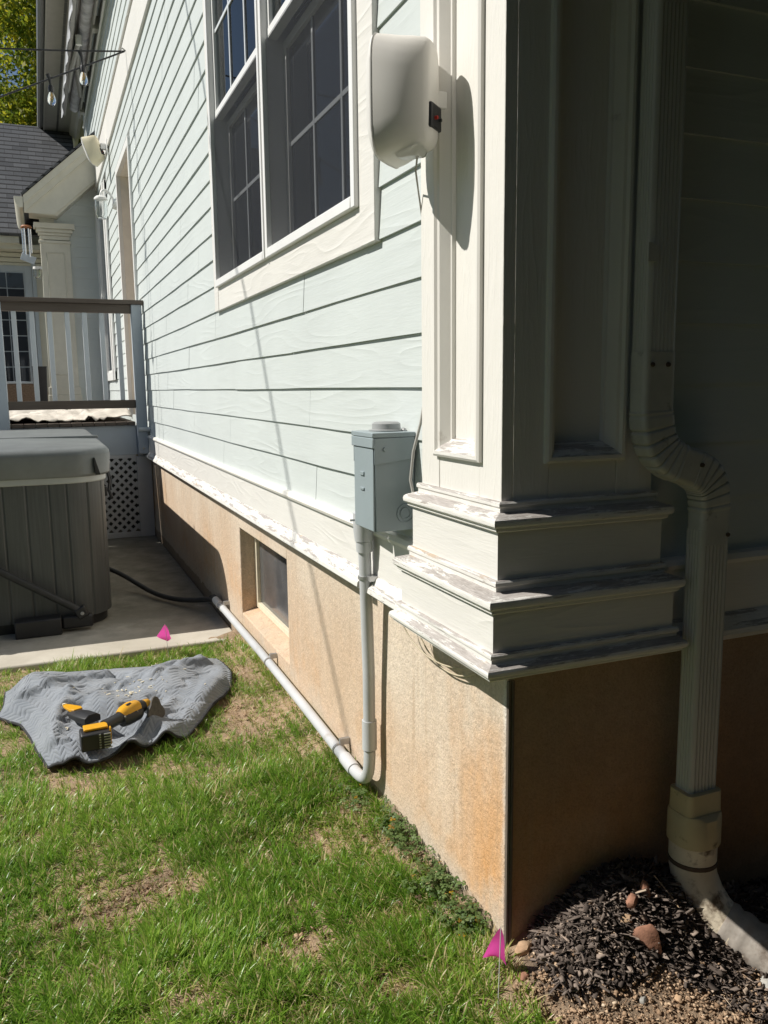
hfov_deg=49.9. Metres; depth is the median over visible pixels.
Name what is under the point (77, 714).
hand tool
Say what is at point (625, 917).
rock
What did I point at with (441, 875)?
clover
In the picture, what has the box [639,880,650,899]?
rock
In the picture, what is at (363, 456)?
door
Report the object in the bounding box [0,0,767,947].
house
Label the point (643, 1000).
rock
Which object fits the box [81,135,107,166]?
outdoor speaker
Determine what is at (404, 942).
grass
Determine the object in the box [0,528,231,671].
patio slab
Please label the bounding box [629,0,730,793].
downspout
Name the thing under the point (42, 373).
planter
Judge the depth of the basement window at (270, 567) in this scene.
4.57 m
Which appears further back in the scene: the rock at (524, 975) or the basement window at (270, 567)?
the basement window at (270, 567)
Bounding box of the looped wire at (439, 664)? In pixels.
[403,626,476,676]
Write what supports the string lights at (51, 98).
hanging from the house
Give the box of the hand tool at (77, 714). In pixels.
[62,703,100,724]
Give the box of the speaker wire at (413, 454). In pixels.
[409,159,421,492]
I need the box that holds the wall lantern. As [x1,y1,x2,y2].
[94,189,116,219]
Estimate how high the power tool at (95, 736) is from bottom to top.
0.119 m
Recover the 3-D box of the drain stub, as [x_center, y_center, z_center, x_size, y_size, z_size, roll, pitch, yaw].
[-2.373,-0.823,8.204,0.131,0.043,0.042,-4,9,-22]
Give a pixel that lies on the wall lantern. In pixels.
(101, 207)
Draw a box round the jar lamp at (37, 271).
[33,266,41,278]
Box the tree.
[0,0,105,179]
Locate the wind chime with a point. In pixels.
(26, 257)
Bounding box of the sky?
[0,15,33,113]
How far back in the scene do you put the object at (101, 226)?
11.70 m
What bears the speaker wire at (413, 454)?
hanging from the outdoor speaker at (406, 101)
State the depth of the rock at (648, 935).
2.04 m
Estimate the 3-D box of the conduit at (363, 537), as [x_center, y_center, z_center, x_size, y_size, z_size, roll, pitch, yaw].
[-0.566,0.296,3.990,0.114,1.048,2.969,-4,9,-22]
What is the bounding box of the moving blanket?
[0,654,231,768]
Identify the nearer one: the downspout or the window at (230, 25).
the downspout
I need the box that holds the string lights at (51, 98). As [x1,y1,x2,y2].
[0,47,125,105]
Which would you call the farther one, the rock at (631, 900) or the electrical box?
the electrical box
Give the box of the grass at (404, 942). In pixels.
[0,633,562,1023]
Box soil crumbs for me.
[16,645,767,1023]
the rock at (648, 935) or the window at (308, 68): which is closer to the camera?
the rock at (648, 935)
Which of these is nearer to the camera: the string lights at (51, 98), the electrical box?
the electrical box
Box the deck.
[0,296,154,538]
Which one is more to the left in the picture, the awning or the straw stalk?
the awning
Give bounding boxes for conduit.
[109,567,217,602]
[212,511,377,783]
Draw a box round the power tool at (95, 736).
[79,696,164,752]
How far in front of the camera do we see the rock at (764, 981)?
2.04 m
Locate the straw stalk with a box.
[654,875,682,913]
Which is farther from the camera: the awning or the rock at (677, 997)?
the awning
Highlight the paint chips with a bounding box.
[65,663,205,729]
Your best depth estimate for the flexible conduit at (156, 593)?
5.84 m
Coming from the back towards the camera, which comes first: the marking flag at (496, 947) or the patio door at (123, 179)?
the patio door at (123, 179)
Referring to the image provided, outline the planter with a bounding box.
[31,366,47,400]
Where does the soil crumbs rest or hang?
on the ground at (128, 749)
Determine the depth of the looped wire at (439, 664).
2.35 m
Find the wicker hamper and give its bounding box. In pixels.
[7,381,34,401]
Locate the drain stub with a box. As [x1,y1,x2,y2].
[138,427,150,430]
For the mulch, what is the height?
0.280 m
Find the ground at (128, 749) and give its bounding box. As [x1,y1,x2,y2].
[0,629,767,1023]
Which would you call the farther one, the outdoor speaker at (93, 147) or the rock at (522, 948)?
the outdoor speaker at (93, 147)
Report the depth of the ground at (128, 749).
2.53 m
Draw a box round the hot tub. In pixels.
[0,428,113,639]
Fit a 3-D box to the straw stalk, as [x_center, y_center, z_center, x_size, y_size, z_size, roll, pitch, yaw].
[0.756,1.022,2.142,0.008,0.119,0.124,-9,12,-42]
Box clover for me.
[328,775,491,956]
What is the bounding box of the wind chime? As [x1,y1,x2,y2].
[20,216,35,264]
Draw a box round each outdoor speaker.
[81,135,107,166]
[366,32,446,168]
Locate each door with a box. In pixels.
[0,264,42,381]
[115,136,137,416]
[354,446,374,531]
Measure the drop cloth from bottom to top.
0.183 m
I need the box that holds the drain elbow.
[666,783,767,972]
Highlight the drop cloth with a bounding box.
[9,408,132,422]
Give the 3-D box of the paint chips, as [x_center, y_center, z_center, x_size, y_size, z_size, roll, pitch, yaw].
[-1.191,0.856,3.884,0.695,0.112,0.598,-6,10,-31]
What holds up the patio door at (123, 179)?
in the house
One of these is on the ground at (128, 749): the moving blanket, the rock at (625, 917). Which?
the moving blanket
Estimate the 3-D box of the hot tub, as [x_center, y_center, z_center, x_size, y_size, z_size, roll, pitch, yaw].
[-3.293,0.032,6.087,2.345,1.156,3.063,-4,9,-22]
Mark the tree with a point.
(19, 28)
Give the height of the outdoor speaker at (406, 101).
0.293 m
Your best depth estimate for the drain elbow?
2.14 m
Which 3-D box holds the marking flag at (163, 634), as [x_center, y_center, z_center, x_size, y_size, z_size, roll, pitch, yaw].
[-1.241,0.729,4.681,0.019,0.208,0.171,-8,12,-42]
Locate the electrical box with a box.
[350,421,414,531]
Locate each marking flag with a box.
[157,624,170,655]
[483,927,505,1006]
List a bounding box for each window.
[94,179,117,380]
[203,0,267,287]
[254,538,288,636]
[257,0,358,258]
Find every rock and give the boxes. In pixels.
[514,940,531,956]
[517,971,528,980]
[620,913,632,923]
[624,893,637,908]
[633,924,661,953]
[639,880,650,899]
[639,996,647,1004]
[674,994,682,1003]
[760,976,767,987]
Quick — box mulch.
[526,855,767,1023]
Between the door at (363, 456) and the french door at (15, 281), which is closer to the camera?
the door at (363, 456)
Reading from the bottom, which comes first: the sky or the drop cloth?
the drop cloth
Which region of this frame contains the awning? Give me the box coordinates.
[61,0,105,128]

